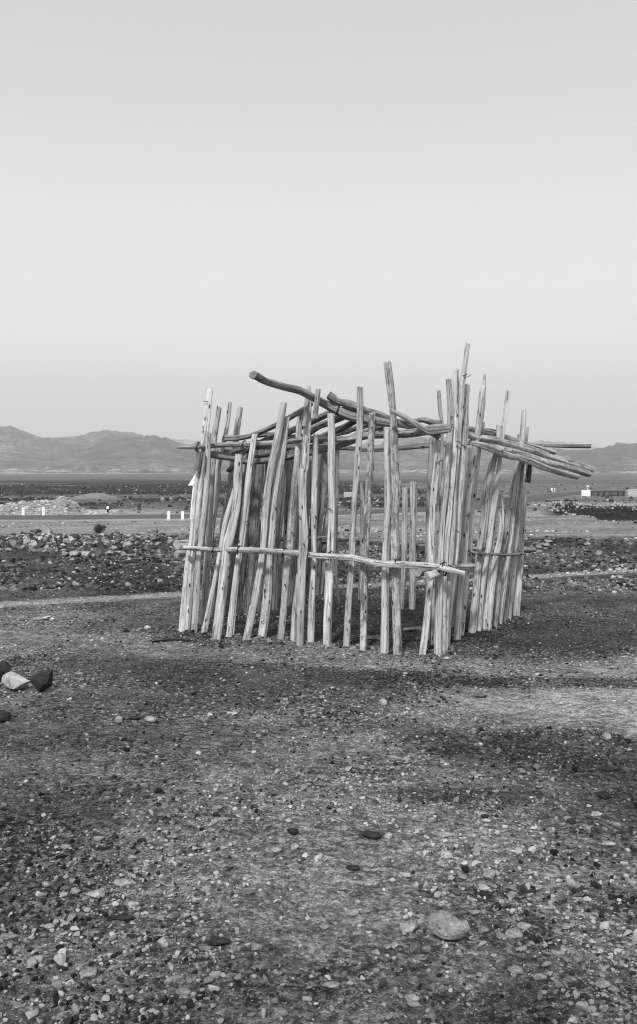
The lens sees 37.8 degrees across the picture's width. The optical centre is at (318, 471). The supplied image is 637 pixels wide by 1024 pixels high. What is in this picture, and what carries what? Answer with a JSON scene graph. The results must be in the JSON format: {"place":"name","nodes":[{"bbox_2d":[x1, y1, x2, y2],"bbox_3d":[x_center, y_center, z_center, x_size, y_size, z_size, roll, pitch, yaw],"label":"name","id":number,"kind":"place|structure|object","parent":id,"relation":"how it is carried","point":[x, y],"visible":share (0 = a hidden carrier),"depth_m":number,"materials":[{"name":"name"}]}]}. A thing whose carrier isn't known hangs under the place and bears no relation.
{"place":"outdoors","nodes":[
{"label":"outdoors","id":0,"kind":"place"},
{"bbox_2d":[0,532,180,550],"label":"gravel","id":1,"kind":"structure","parent":0,"point":[64,540],"depth_m":20.58,"materials":[{"name":"gravel"}]},
{"bbox_2d":[0,490,624,519],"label":"road","id":2,"kind":"structure","parent":0,"point":[533,498],"depth_m":53.27,"materials":[{"name":"asphalt"}]},
{"bbox_2d":[166,511,171,520],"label":"bollard","id":3,"kind":"object","parent":2,"relation":"on","point":[168,516],"visible":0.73,"depth_m":49.40,"materials":[{"name":"white paint"}]},
{"bbox_2d":[180,511,185,520],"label":"bollard","id":4,"kind":"object","parent":2,"relation":"on","point":[182,516],"visible":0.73,"depth_m":49.56,"materials":[{"name":"white paint"}]},
{"bbox_2d":[189,475,195,518],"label":"road sign","id":5,"kind":"object","parent":2,"relation":"on","point":[192,481],"visible":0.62,"depth_m":51.37,"materials":[{"name":"white paint"}]},
{"bbox_2d":[0,473,636,1023],"bbox_3d":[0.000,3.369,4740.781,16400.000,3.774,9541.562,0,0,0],"label":"ground","id":6,"kind":"structure","parent":0,"point":[338,849],"depth_m":4.72,"materials":[{"name":"soil"}]},
{"bbox_2d":[0,661,10,682],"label":"rock","id":7,"kind":"object","parent":6,"relation":"on","point":[5,667],"visible":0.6,"depth_m":7.00,"materials":[{"name":"stone"}]},
{"bbox_2d":[0,710,11,721],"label":"rock","id":8,"kind":"object","parent":6,"relation":"on","point":[5,716],"visible":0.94,"depth_m":5.94,"materials":[{"name":"stone"}]},
{"bbox_2d":[0,933,19,940],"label":"stone","id":9,"kind":"object","parent":6,"relation":"on","point":[7,936],"visible":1,"depth_m":3.16,"materials":[{"name":"stone"}]},
{"bbox_2d":[8,539,17,546],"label":"rock","id":10,"kind":"object","parent":6,"relation":"on","point":[13,543],"visible":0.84,"depth_m":19.36,"materials":[{"name":"stone"}]},
{"bbox_2d":[1,671,29,689],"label":"rock","id":11,"kind":"object","parent":6,"relation":"on","point":[13,680],"visible":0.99,"depth_m":6.76,"materials":[{"name":"stone"}]},
{"bbox_2d":[23,538,30,545],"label":"rock","id":12,"kind":"object","parent":6,"relation":"on","point":[26,541],"visible":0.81,"depth_m":19.40,"materials":[{"name":"stone"}]},
{"bbox_2d":[27,541,36,551],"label":"rock","id":13,"kind":"object","parent":6,"relation":"on","point":[32,546],"visible":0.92,"depth_m":18.57,"materials":[{"name":"stone"}]},
{"bbox_2d":[30,670,52,691],"bbox_3d":[-1.997,1.519,6.745,0.128,0.159,0.134,0,0,29],"label":"rock","id":14,"kind":"object","parent":6,"relation":"on","point":[41,680],"visible":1,"depth_m":6.71,"materials":[{"name":"stone"}]},
{"bbox_2d":[37,540,45,548],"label":"rock","id":15,"kind":"object","parent":6,"relation":"on","point":[41,544],"visible":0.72,"depth_m":18.93,"materials":[{"name":"stone"}]},
{"bbox_2d":[33,615,50,620],"bbox_3d":[-2.973,1.575,10.005,0.194,0.055,0.062,0,0,-22],"label":"stick","id":16,"kind":"object","parent":6,"relation":"on","point":[43,618],"visible":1,"depth_m":10.00,"materials":[{"name":"white wood"}]},
{"bbox_2d":[43,923,54,929],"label":"stone","id":17,"kind":"object","parent":6,"relation":"on","point":[48,926],"visible":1,"depth_m":3.27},
{"bbox_2d":[47,547,55,553],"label":"rock","id":18,"kind":"object","parent":6,"relation":"on","point":[51,550],"visible":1,"depth_m":18.05,"materials":[{"name":"stone"}]},
{"bbox_2d":[0,496,128,514],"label":"rubble heap","id":19,"kind":"object","parent":6,"relation":"on","point":[60,505],"visible":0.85,"depth_m":57.90,"materials":[{"name":"stone"}]},
{"bbox_2d":[61,551,68,555],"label":"rock","id":20,"kind":"object","parent":6,"relation":"on","point":[63,553],"visible":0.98,"depth_m":17.58,"materials":[{"name":"stone"}]},
{"bbox_2d":[60,844,70,848],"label":"stone","id":21,"kind":"object","parent":6,"relation":"on","point":[66,846],"visible":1,"depth_m":3.97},
{"bbox_2d":[69,550,79,556],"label":"rock","id":22,"kind":"object","parent":6,"relation":"on","point":[75,553],"visible":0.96,"depth_m":17.45,"materials":[{"name":"stone"}]},
{"bbox_2d":[81,551,91,557],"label":"rock","id":23,"kind":"object","parent":6,"relation":"on","point":[86,554],"visible":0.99,"depth_m":17.29,"materials":[{"name":"stone"}]},
{"bbox_2d":[79,967,97,977],"bbox_3d":[-0.727,1.584,2.939,0.057,0.024,0.025,0,0,-11],"label":"stone","id":24,"kind":"object","parent":6,"relation":"on","point":[90,972],"visible":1,"depth_m":2.94,"materials":[{"name":"stone"}]},
{"bbox_2d":[86,889,104,897],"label":"stone","id":25,"kind":"object","parent":6,"relation":"on","point":[97,893],"visible":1,"depth_m":3.50,"materials":[{"name":"stone"}]},
{"bbox_2d":[93,523,105,532],"bbox_3d":[-6.664,1.741,28.348,0.368,0.351,0.367,0,0,44],"label":"bush","id":26,"kind":"object","parent":6,"relation":"on","point":[99,528],"visible":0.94,"depth_m":28.30,"materials":[{"name":"black plant"}]},
{"bbox_2d":[94,551,104,556],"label":"rock","id":27,"kind":"object","parent":6,"relation":"on","point":[99,553],"visible":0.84,"depth_m":17.60,"materials":[{"name":"stone"}]},
{"bbox_2d":[104,539,109,546],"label":"rock","id":28,"kind":"object","parent":6,"relation":"on","point":[106,541],"visible":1,"depth_m":19.36,"materials":[{"name":"stone"}]},
{"bbox_2d":[104,533,113,537],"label":"rock","id":29,"kind":"object","parent":6,"relation":"on","point":[108,535],"visible":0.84,"depth_m":20.82,"materials":[{"name":"stone"}]},
{"bbox_2d":[105,550,113,554],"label":"rock","id":30,"kind":"object","parent":6,"relation":"on","point":[109,552],"visible":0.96,"depth_m":17.92,"materials":[{"name":"stone"}]},
{"bbox_2d":[115,716,122,722],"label":"stone","id":31,"kind":"object","parent":6,"relation":"on","point":[118,719],"visible":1,"depth_m":5.93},
{"bbox_2d":[107,914,135,919],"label":"stone","id":32,"kind":"object","parent":6,"relation":"on","point":[121,917],"visible":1,"depth_m":3.31,"materials":[{"name":"stone"}]},
{"bbox_2d":[114,878,133,885],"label":"stone","id":33,"kind":"object","parent":6,"relation":"on","point":[123,882],"visible":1,"depth_m":3.61,"materials":[{"name":"stone"}]},
{"bbox_2d":[123,542,131,546],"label":"rock","id":34,"kind":"object","parent":6,"relation":"on","point":[128,544],"visible":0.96,"depth_m":19.26,"materials":[{"name":"stone"}]},
{"bbox_2d":[128,716,140,719],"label":"stone","id":35,"kind":"object","parent":6,"relation":"on","point":[135,718],"visible":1,"depth_m":6.00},
{"bbox_2d":[144,716,156,722],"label":"stone","id":36,"kind":"object","parent":6,"relation":"on","point":[151,719],"visible":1,"depth_m":5.92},
{"bbox_2d":[149,890,161,895],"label":"stone","id":37,"kind":"object","parent":6,"relation":"on","point":[155,892],"visible":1,"depth_m":3.51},
{"bbox_2d":[151,639,192,642],"bbox_3d":[-1.379,1.597,8.771,0.397,0.035,0.151,0,0,-9],"label":"stick","id":38,"kind":"object","parent":6,"relation":"on","point":[162,640],"visible":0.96,"depth_m":8.78,"materials":[{"name":"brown wood"}]},
{"bbox_2d":[176,987,191,996],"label":"stone","id":39,"kind":"object","parent":6,"relation":"on","point":[181,991],"visible":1,"depth_m":2.85,"materials":[{"name":"stone"}]},
{"bbox_2d":[185,842,196,847],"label":"stone","id":40,"kind":"object","parent":6,"relation":"on","point":[190,844],"visible":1,"depth_m":3.99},
{"bbox_2d":[213,805,221,809],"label":"stone","id":41,"kind":"object","parent":6,"relation":"on","point":[217,807],"visible":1,"depth_m":4.38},
{"bbox_2d":[206,937,230,944],"bbox_3d":[-0.339,1.592,3.154,0.084,0.030,0.039,0,0,0],"label":"stone","id":42,"kind":"object","parent":6,"relation":"on","point":[218,940],"visible":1,"depth_m":3.14,"materials":[{"name":"stone"}]},
{"bbox_2d":[238,906,246,911],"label":"stone","id":43,"kind":"object","parent":6,"relation":"on","point":[243,909],"visible":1,"depth_m":3.38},
{"bbox_2d":[252,943,262,949],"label":"stone","id":44,"kind":"object","parent":6,"relation":"on","point":[256,946],"visible":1,"depth_m":3.11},
{"bbox_2d":[262,857,273,863],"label":"stone","id":45,"kind":"object","parent":6,"relation":"on","point":[267,860],"visible":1,"depth_m":3.78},
{"bbox_2d":[271,847,281,852],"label":"stone","id":46,"kind":"object","parent":6,"relation":"on","point":[276,849],"visible":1,"depth_m":3.88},
{"bbox_2d":[271,1007,287,1017],"bbox_3d":[-0.116,1.601,2.762,0.052,0.025,0.029,0,0,0],"label":"stone","id":47,"kind":"object","parent":6,"relation":"on","point":[278,1012],"visible":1,"depth_m":2.75,"materials":[{"name":"stone"}]},
{"bbox_2d":[287,828,298,834],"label":"stone","id":48,"kind":"object","parent":6,"relation":"on","point":[293,831],"visible":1,"depth_m":4.08,"materials":[{"name":"stone"}]},
{"bbox_2d":[291,843,298,849],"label":"stone","id":49,"kind":"object","parent":6,"relation":"on","point":[294,846],"visible":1,"depth_m":3.92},
{"bbox_2d":[0,570,634,595],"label":"gravel","id":50,"kind":"structure","parent":6,"relation":"on","point":[470,588],"depth_m":13.57,"materials":[{"name":"gravel"}]},
{"bbox_2d":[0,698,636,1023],"bbox_3d":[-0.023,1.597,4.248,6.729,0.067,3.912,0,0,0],"label":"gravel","id":51,"kind":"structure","parent":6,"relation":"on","point":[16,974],"depth_m":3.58,"materials":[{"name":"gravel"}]},
{"bbox_2d":[0,484,636,515],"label":"gravel","id":52,"kind":"structure","parent":6,"relation":"on","point":[348,503],"depth_m":99.86,"materials":[{"name":"gravel"}]},
{"bbox_2d":[4,516,636,534],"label":"gravel","id":53,"kind":"structure","parent":6,"relation":"on","point":[180,533],"depth_m":32.41,"materials":[{"name":"gravel"}]},
{"bbox_2d":[318,924,328,929],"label":"stone","id":54,"kind":"object","parent":6,"relation":"on","point":[322,926],"visible":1,"depth_m":3.25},
{"bbox_2d":[322,981,340,989],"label":"stone","id":55,"kind":"object","parent":6,"relation":"on","point":[332,985],"visible":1,"depth_m":2.89,"materials":[{"name":"stone"}]},
{"bbox_2d":[338,885,347,890],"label":"stone","id":56,"kind":"object","parent":6,"relation":"on","point":[342,888],"visible":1,"depth_m":3.55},
{"bbox_2d":[344,492,351,496],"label":"roadside building","id":57,"kind":"structure","parent":6,"relation":"on","point":[347,494],"depth_m":108.90,"materials":[{"name":"concrete"}]},
{"bbox_2d":[347,909,358,914],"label":"stone","id":58,"kind":"object","parent":6,"relation":"on","point":[352,911],"visible":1,"depth_m":3.38,"materials":[{"name":"stone"}]},
{"bbox_2d":[346,865,359,870],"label":"stone","id":59,"kind":"object","parent":6,"relation":"on","point":[352,867],"visible":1,"depth_m":3.72,"materials":[{"name":"stone"}]},
{"bbox_2d":[360,909,370,912],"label":"stone","id":60,"kind":"object","parent":6,"relation":"on","point":[365,911],"visible":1,"depth_m":3.40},
{"bbox_2d":[364,881,371,886],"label":"stone","id":61,"kind":"object","parent":6,"relation":"on","point":[367,884],"visible":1,"depth_m":3.59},
{"bbox_2d":[361,830,381,839],"bbox_3d":[0.231,1.582,4.047,0.096,0.034,0.048,0,0,21],"label":"stone","id":62,"kind":"object","parent":6,"relation":"on","point":[372,835],"visible":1,"depth_m":4.04,"materials":[{"name":"stone"}]},
{"bbox_2d":[367,635,379,639],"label":"stone","id":63,"kind":"object","parent":6,"relation":"on","point":[370,637],"visible":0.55,"depth_m":8.84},
{"bbox_2d":[372,949,379,956],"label":"stone","id":64,"kind":"object","parent":6,"relation":"on","point":[375,952],"visible":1,"depth_m":3.08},
{"bbox_2d":[375,902,386,910],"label":"stone","id":65,"kind":"object","parent":6,"relation":"on","point":[381,906],"visible":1,"depth_m":3.42,"materials":[{"name":"stone"}]},
{"bbox_2d":[379,698,386,705],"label":"stone","id":66,"kind":"object","parent":6,"relation":"on","point":[382,701],"visible":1,"depth_m":6.36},
{"bbox_2d":[173,343,594,654],"bbox_3d":[0.620,0.273,9.790,3.617,2.846,4.868,0,0,29],"label":"pole hut","id":67,"kind":"object","parent":6,"relation":"on","point":[307,562],"visible":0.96,"depth_m":8.85,"materials":[{"name":"grey wood"}]},
{"bbox_2d":[382,944,391,949],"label":"stone","id":68,"kind":"object","parent":6,"relation":"on","point":[387,946],"visible":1,"depth_m":3.13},
{"bbox_2d":[384,832,391,838],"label":"stone","id":69,"kind":"object","parent":6,"relation":"on","point":[388,835],"visible":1,"depth_m":4.05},
{"bbox_2d":[390,941,398,948],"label":"stone","id":70,"kind":"object","parent":6,"relation":"on","point":[394,944],"visible":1,"depth_m":3.14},
{"bbox_2d":[403,846,413,852],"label":"stone","id":71,"kind":"object","parent":6,"relation":"on","point":[407,849],"visible":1,"depth_m":3.89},
{"bbox_2d":[400,922,419,932],"bbox_3d":[0.320,1.598,3.262,0.072,0.033,0.045,0,0,0],"label":"stone","id":72,"kind":"object","parent":6,"relation":"on","point":[409,927],"visible":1,"depth_m":3.25,"materials":[{"name":"stone"}]},
{"bbox_2d":[405,994,419,1001],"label":"stone","id":73,"kind":"object","parent":6,"relation":"on","point":[410,997],"visible":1,"depth_m":2.81,"materials":[{"name":"stone"}]},
{"bbox_2d":[409,941,420,951],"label":"stone","id":74,"kind":"object","parent":6,"relation":"on","point":[415,946],"visible":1,"depth_m":3.13,"materials":[{"name":"stone"}]},
{"bbox_2d":[412,881,418,887],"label":"stone","id":75,"kind":"object","parent":6,"relation":"on","point":[415,884],"visible":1,"depth_m":3.58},
{"bbox_2d":[417,919,423,925],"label":"stone","id":76,"kind":"object","parent":6,"relation":"on","point":[420,921],"visible":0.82,"depth_m":3.31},
{"bbox_2d":[423,881,428,887],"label":"stone","id":77,"kind":"object","parent":6,"relation":"on","point":[426,884],"visible":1,"depth_m":3.59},
{"bbox_2d":[437,850,451,858],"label":"stone","id":78,"kind":"object","parent":6,"relation":"on","point":[447,854],"visible":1,"depth_m":3.83,"materials":[{"name":"stone"}]},
{"bbox_2d":[438,831,452,836],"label":"stone","id":79,"kind":"object","parent":6,"relation":"on","point":[445,834],"visible":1,"depth_m":4.07,"materials":[{"name":"stone"}]},
{"bbox_2d":[443,942,448,948],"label":"stone","id":80,"kind":"object","parent":6,"relation":"on","point":[445,945],"visible":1,"depth_m":3.15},
{"bbox_2d":[428,912,469,939],"bbox_3d":[0.451,1.570,3.210,0.141,0.087,0.086,0,0,27],"label":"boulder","id":81,"kind":"object","parent":6,"relation":"on","point":[445,926],"visible":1,"depth_m":3.18,"materials":[{"name":"stone"}]},
{"bbox_2d":[468,897,477,901],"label":"stone","id":82,"kind":"object","parent":6,"relation":"on","point":[471,899],"visible":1,"depth_m":3.49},
{"bbox_2d":[469,909,479,914],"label":"stone","id":83,"kind":"object","parent":6,"relation":"on","point":[475,912],"visible":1,"depth_m":3.39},
{"bbox_2d":[470,773,482,776],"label":"stone","id":84,"kind":"object","parent":6,"relation":"on","point":[478,774],"visible":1,"depth_m":4.91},
{"bbox_2d":[474,693,486,697],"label":"stone","id":85,"kind":"object","parent":6,"relation":"on","point":[481,695],"visible":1,"depth_m":6.58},
{"bbox_2d":[478,926,488,933],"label":"stone","id":86,"kind":"object","parent":6,"relation":"on","point":[483,929],"visible":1,"depth_m":3.25,"materials":[{"name":"stone"}]},
{"bbox_2d":[478,883,489,890],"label":"stone","id":87,"kind":"object","parent":6,"relation":"on","point":[484,887],"visible":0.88,"depth_m":3.58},
{"bbox_2d":[483,869,495,878],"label":"stone","id":88,"kind":"object","parent":6,"relation":"on","point":[489,873],"visible":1,"depth_m":3.66,"materials":[{"name":"stone"}]},
{"bbox_2d":[496,932,505,938],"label":"stone","id":89,"kind":"object","parent":6,"relation":"on","point":[499,935],"visible":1,"depth_m":3.21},
{"bbox_2d":[505,928,522,937],"bbox_3d":[0.677,1.600,3.228,0.061,0.030,0.038,0,0,13],"label":"stone","id":90,"kind":"object","parent":6,"relation":"on","point":[513,933],"visible":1,"depth_m":3.22,"materials":[{"name":"stone"}]},
{"bbox_2d":[507,965,523,974],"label":"stone","id":91,"kind":"object","parent":6,"relation":"on","point":[518,970],"visible":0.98,"depth_m":2.98,"materials":[{"name":"stone"}]},
{"bbox_2d":[517,922,531,928],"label":"stone","id":92,"kind":"object","parent":6,"relation":"on","point":[522,925],"visible":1,"depth_m":3.28,"materials":[{"name":"stone"}]},
{"bbox_2d":[540,908,548,913],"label":"stone","id":93,"kind":"object","parent":6,"relation":"on","point":[544,910],"visible":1,"depth_m":3.37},
{"bbox_2d":[562,923,571,928],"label":"stone","id":94,"kind":"object","parent":6,"relation":"on","point":[566,926],"visible":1,"depth_m":3.25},
{"bbox_2d":[528,501,636,513],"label":"gravel","id":95,"kind":"structure","parent":6,"relation":"on","point":[589,504],"depth_m":60.55,"materials":[{"name":"gravel"}]},
{"bbox_2d":[581,490,589,497],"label":"notice board","id":96,"kind":"object","parent":6,"relation":"on","point":[585,492],"visible":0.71,"depth_m":99.96,"materials":[{"name":"white paint"}]},
{"bbox_2d":[581,824,590,832],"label":"stone","id":97,"kind":"object","parent":6,"relation":"on","point":[586,827],"visible":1,"depth_m":4.12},
{"bbox_2d":[591,738,601,743],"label":"stone","id":98,"kind":"object","parent":6,"relation":"on","point":[595,740],"visible":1,"depth_m":5.48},
{"bbox_2d":[591,811,602,815],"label":"stone","id":99,"kind":"object","parent":6,"relation":"on","point":[597,813],"visible":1,"depth_m":4.32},
{"bbox_2d":[594,978,611,987],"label":"stone","id":100,"kind":"object","parent":6,"relation":"on","point":[601,983],"visible":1,"depth_m":2.89,"materials":[{"name":"stone"}]},
{"bbox_2d":[596,791,611,798],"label":"stone","id":101,"kind":"object","parent":6,"relation":"on","point":[604,794],"visible":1,"depth_m":4.56,"materials":[{"name":"stone"}]},
{"bbox_2d":[590,491,624,495],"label":"fence","id":102,"kind":"object","parent":6,"relation":"on","point":[598,493],"visible":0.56,"depth_m":111.95,"materials":[{"name":"paint"}]},
{"bbox_2d":[603,732,611,738],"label":"stone","id":103,"kind":"object","parent":6,"relation":"on","point":[607,735],"visible":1,"depth_m":5.58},
{"bbox_2d":[601,841,615,846],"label":"stone","id":104,"kind":"object","parent":6,"relation":"on","point":[609,843],"visible":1,"depth_m":3.98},
{"bbox_2d":[598,766,619,771],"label":"stone","id":105,"kind":"object","parent":6,"relation":"on","point":[605,768],"visible":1,"depth_m":4.97,"materials":[{"name":"stone"}]},
{"bbox_2d":[605,759,622,763],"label":"stone","id":106,"kind":"object","parent":6,"relation":"on","point":[614,761],"visible":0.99,"depth_m":5.11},
{"bbox_2d":[609,822,620,825],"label":"stone","id":107,"kind":"object","parent":6,"relation":"on","point":[615,823],"visible":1,"depth_m":4.21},
{"bbox_2d":[623,728,636,739],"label":"stone","id":108,"kind":"object","parent":6,"relation":"on","point":[630,733],"visible":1,"depth_m":5.53,"materials":[{"name":"stone"}]},
{"bbox_2d":[625,489,636,496],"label":"concrete hut","id":109,"kind":"object","parent":6,"relation":"on","point":[630,492],"visible":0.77,"depth_m":106.00,"materials":[{"name":"concrete"}]},
{"bbox_2d":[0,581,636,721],"bbox_3d":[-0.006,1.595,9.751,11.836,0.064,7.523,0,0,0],"label":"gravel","id":110,"kind":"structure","parent":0,"point":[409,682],"depth_m":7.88,"materials":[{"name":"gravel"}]},
{"bbox_2d":[402,627,421,630],"bbox_3d":[0.952,1.586,9.405,0.243,0.034,0.031,0,0,-23],"label":"stick","id":111,"kind":"object","parent":110,"relation":"on","point":[410,628],"visible":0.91,"depth_m":9.39,"materials":[{"name":"grey wood"}]},
{"bbox_2d":[0,425,636,471],"bbox_3d":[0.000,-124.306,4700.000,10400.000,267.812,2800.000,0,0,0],"label":"mountains","id":112,"kind":"structure","parent":0,"point":[22,449],"depth_m":3740.18,"materials":[{"name":"stone"}]},
{"bbox_2d":[0,534,636,590],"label":"gravel","id":113,"kind":"structure","parent":0,"point":[618,567],"depth_m":15.66,"materials":[{"name":"gravel"}]},
{"bbox_2d":[0,465,636,472],"bbox_3d":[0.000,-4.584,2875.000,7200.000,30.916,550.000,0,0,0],"label":"hills","id":114,"kind":"structure","parent":0,"point":[89,469],"depth_m":2679.38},
{"bbox_2d":[0,0,636,447],"label":"sky","id":115,"kind":"structure","parent":0,"point":[196,195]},
{"bbox_2d":[44,435,597,449],"bbox_3d":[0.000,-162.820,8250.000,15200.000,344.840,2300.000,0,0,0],"label":"mountains","id":116,"kind":"structure","parent":0,"point":[190,442],"depth_m":8560.39,"materials":[{"name":"stone"}]},
{"bbox_2d":[553,513,596,518],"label":"gravel","id":117,"kind":"structure","parent":0,"point":[573,514],"depth_m":53.99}
]}

